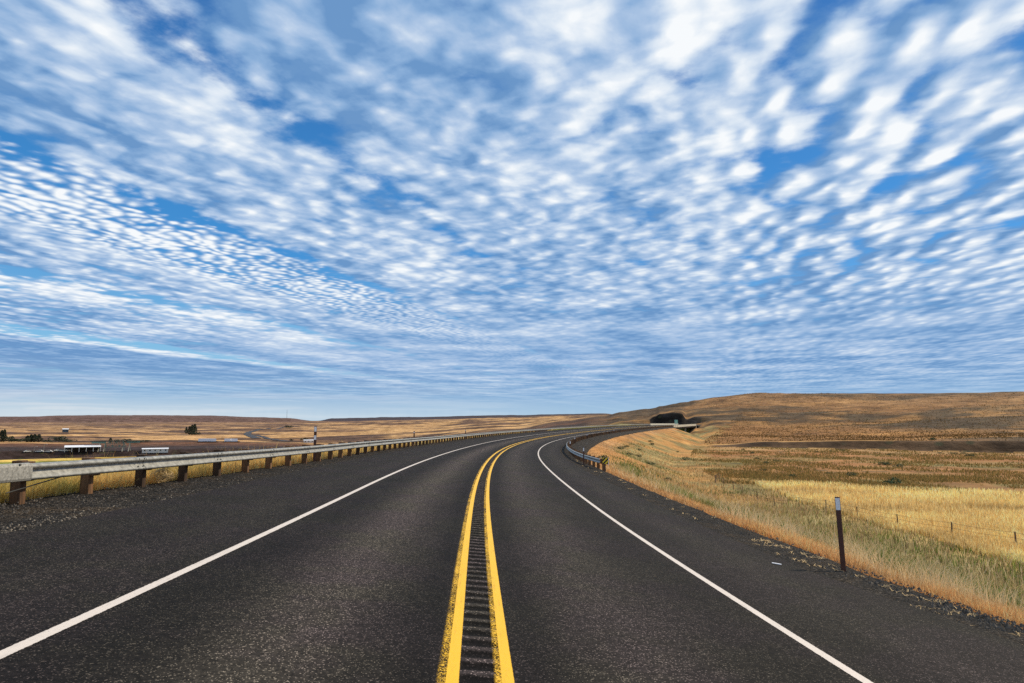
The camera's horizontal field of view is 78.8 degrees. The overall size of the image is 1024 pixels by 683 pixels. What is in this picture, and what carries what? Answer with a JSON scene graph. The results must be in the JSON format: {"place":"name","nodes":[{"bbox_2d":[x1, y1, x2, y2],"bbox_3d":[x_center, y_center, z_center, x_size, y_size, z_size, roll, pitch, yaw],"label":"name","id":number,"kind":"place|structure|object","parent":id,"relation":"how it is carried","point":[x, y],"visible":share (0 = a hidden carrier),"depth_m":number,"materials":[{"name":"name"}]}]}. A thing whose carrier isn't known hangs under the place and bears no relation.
{"place":"outdoors","nodes":[
{"label":"outdoors","id":0,"kind":"place"},
{"bbox_2d":[244,427,283,437],"bbox_3d":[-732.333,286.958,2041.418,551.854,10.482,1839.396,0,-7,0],"label":"road","id":1,"kind":"structure","parent":0,"point":[248,434],"depth_m":1500.19,"materials":[{"name":"grey asphalt"}]},
{"bbox_2d":[256,435,286,440],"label":"road","id":2,"kind":"structure","parent":0,"point":[270,438],"depth_m":1125.38,"materials":[{"name":"grey asphalt"}]},
{"bbox_2d":[0,424,683,682],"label":"road","id":3,"kind":"structure","parent":0,"point":[357,587],"depth_m":7.37,"materials":[{"name":"grey asphalt"}]},
{"bbox_2d":[0,425,657,658],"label":"road marking","id":4,"kind":"object","parent":3,"relation":"on","point":[12,649],"visible":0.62,"depth_m":6.68,"materials":[{"name":"white paint"}]},
{"bbox_2d":[437,427,632,682],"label":"road marking","id":5,"kind":"object","parent":3,"relation":"on","point":[452,667],"visible":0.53,"depth_m":7.02,"materials":[{"name":"yellow paint"}]},
{"bbox_2d":[0,391,1023,589],"bbox_3d":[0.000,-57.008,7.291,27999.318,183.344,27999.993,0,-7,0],"label":"ground","id":6,"kind":"structure","parent":0,"point":[163,431],"depth_m":576.50,"materials":[{"name":"brown plant"}]},
{"bbox_2d":[0,430,4,441],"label":"poplar tree","id":7,"kind":"object","parent":6,"relation":"on","point":[1,432],"visible":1,"depth_m":666.25,"materials":[{"name":"green plant"}]},
{"bbox_2d":[1,436,13,440],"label":"broadleaf tree","id":8,"kind":"object","parent":6,"relation":"on","point":[10,437],"visible":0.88,"depth_m":667.09,"materials":[{"name":"green plant"}]},
{"bbox_2d":[9,438,29,441],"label":"broadleaf tree","id":9,"kind":"object","parent":6,"relation":"on","point":[20,439],"visible":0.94,"depth_m":673.72,"materials":[{"name":"green plant"}]},
{"bbox_2d":[48,436,66,440],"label":"broadleaf tree","id":10,"kind":"object","parent":6,"relation":"on","point":[59,438],"visible":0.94,"depth_m":714.26,"materials":[{"name":"green plant"}]},
{"bbox_2d":[60,439,77,441],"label":"broadleaf tree","id":11,"kind":"object","parent":6,"relation":"on","point":[66,440],"visible":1,"depth_m":710.00,"materials":[{"name":"green plant"}]},
{"bbox_2d":[64,445,100,451],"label":"open shed","id":12,"kind":"structure","parent":6,"relation":"on","point":[83,447],"depth_m":532.38,"materials":[{"name":"metal"}]},
{"bbox_2d":[90,440,140,451],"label":"railway bridge","id":13,"kind":"structure","parent":6,"relation":"on","point":[124,445],"depth_m":543.76,"materials":[{"name":"grey metal"}]},
{"bbox_2d":[113,439,130,442],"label":"broadleaf tree","id":14,"kind":"object","parent":6,"relation":"on","point":[117,440],"visible":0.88,"depth_m":677.93,"materials":[{"name":"green plant"}]},
{"bbox_2d":[142,448,168,452],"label":"white building","id":15,"kind":"structure","parent":6,"relation":"on","point":[155,450],"depth_m":552.07,"materials":[{"name":"metal"}]},
{"bbox_2d":[189,424,195,434],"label":"poplar tree","id":16,"kind":"object","parent":6,"relation":"on","point":[191,429],"visible":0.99,"depth_m":1305.17,"materials":[{"name":"green plant"}]},
{"bbox_2d":[0,431,533,502],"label":"roadside grass","id":17,"kind":"structure","parent":6,"relation":"on","point":[64,485],"depth_m":15.70,"materials":[{"name":"plant"}]},
{"bbox_2d":[304,440,313,442],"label":"white building","id":18,"kind":"structure","parent":6,"relation":"on","point":[308,441],"depth_m":841.65,"materials":[{"name":"metal"}]},
{"bbox_2d":[0,425,640,533],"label":"gravel shoulder","id":19,"kind":"object","parent":6,"relation":"on","point":[17,518],"visible":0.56,"depth_m":13.57},
{"bbox_2d":[147,468,178,482],"bbox_3d":[-9.068,3.453,16.197,0.691,0.438,0.690,0,-7,0],"label":"tumbleweed","id":20,"kind":"object","parent":19,"relation":"on","point":[163,470],"visible":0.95,"depth_m":16.17,"materials":[{"name":"beige plant"}]},
{"bbox_2d":[1,451,388,532],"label":"pale chips","id":21,"kind":"object","parent":19,"relation":"on","point":[69,518],"visible":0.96,"depth_m":10.37,"materials":[{"name":"gravel"}]},
{"bbox_2d":[313,426,316,461],"bbox_3d":[-8.967,4.749,28.327,0.120,1.770,0.028,1,-7,-10],"label":"delineator post","id":22,"kind":"object","parent":19,"relation":"on","point":[314,444],"visible":0.81,"depth_m":28.35,"materials":[{"name":"white plastic"}]},
{"bbox_2d":[0,424,649,504],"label":"guardrail","id":23,"kind":"object","parent":19,"relation":"on","point":[17,475],"visible":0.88,"depth_m":16.39,"materials":[{"name":"metal"}]},
{"bbox_2d":[650,423,696,431],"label":"road bridge","id":24,"kind":"structure","parent":6,"relation":"on","point":[679,427],"depth_m":454.92,"materials":[{"name":"concrete"}]},
{"bbox_2d":[560,427,1023,644],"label":"gravel shoulder","id":25,"kind":"object","parent":6,"relation":"on","point":[587,444],"visible":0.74,"depth_m":14.56},
{"bbox_2d":[0,448,1023,632],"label":"loose stones","id":26,"kind":"object","parent":25,"relation":"on","point":[987,620],"visible":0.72,"depth_m":10.97,"materials":[{"name":"grey gravel"}]},
{"bbox_2d":[602,457,608,470],"bbox_3d":[6.592,8.665,43.931,0.447,0.985,0.084,1,-7,-4],"label":"hazard marker","id":27,"kind":"object","parent":25,"relation":"on","point":[605,460],"visible":0.99,"depth_m":43.92,"materials":[{"name":"yellow metal"}]},
{"bbox_2d":[566,426,672,470],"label":"guardrail","id":28,"kind":"object","parent":25,"relation":"on","point":[576,454],"visible":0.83,"depth_m":67.07,"materials":[{"name":"metal"}]},
{"bbox_2d":[571,459,1022,644],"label":"straw wisps","id":29,"kind":"object","parent":25,"relation":"on","point":[777,553],"visible":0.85,"depth_m":12.54,"materials":[{"name":"beige plant"}]},
{"bbox_2d":[835,497,845,571],"bbox_3d":[6.499,3.939,12.303,0.092,1.700,0.028,-5,-8,24],"label":"delineator post","id":30,"kind":"object","parent":25,"relation":"on","point":[840,534],"visible":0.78,"depth_m":12.32,"materials":[{"name":"brown plastic"}]},
{"bbox_2d":[587,437,1023,628],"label":"verge grass","id":31,"kind":"structure","parent":6,"relation":"on","point":[812,545],"depth_m":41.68,"materials":[{"name":"beige plant"}]},
{"bbox_2d":[690,446,1023,493],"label":"meadow scrub","id":32,"kind":"object","parent":6,"relation":"on","point":[753,473],"visible":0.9,"depth_m":129.92,"materials":[{"name":"brown plant"}]},
{"bbox_2d":[704,392,1023,444],"bbox_3d":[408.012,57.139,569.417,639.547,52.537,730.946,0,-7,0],"label":"hill scrub","id":33,"kind":"object","parent":6,"relation":"on","point":[910,438],"visible":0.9,"depth_m":364.62,"materials":[{"name":"brown plant"}]},
{"bbox_2d":[715,475,1023,546],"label":"wire fence","id":34,"kind":"object","parent":6,"relation":"on","point":[872,514],"visible":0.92,"depth_m":61.23,"materials":[{"name":"grey metal"}]},
{"bbox_2d":[882,477,901,483],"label":"sagebrush","id":35,"kind":"object","parent":6,"relation":"on","point":[892,481],"visible":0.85,"depth_m":99.72,"materials":[{"name":"green plant"}]},
{"bbox_2d":[0,0,1023,420],"label":"sky","id":36,"kind":"structure","parent":0,"point":[310,210],"materials":[{"name":"blue"}]},
{"bbox_2d":[486,426,1023,682],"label":"road","id":37,"kind":"structure","parent":0,"point":[590,593],"depth_m":8.15,"materials":[{"name":"grey asphalt"}]},
{"bbox_2d":[459,437,544,682],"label":"road rumble strip","id":38,"kind":"object","parent":37,"relation":"on","point":[478,664],"visible":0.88,"depth_m":7.16,"materials":[{"name":"asphalt"}]},
{"bbox_2d":[484,427,634,682],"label":"road marking","id":39,"kind":"object","parent":37,"relation":"on","point":[505,666],"visible":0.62,"depth_m":7.14,"materials":[{"name":"yellow paint"}]},
{"bbox_2d":[538,431,872,682],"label":"road marking","id":40,"kind":"object","parent":37,"relation":"on","point":[848,670],"visible":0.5,"depth_m":8.27,"materials":[{"name":"white paint"}]},
{"bbox_2d":[752,479,1023,563],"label":"field grass","id":41,"kind":"structure","parent":0,"point":[1002,520],"depth_m":67.94,"materials":[{"name":"yellow plant"}]}
]}

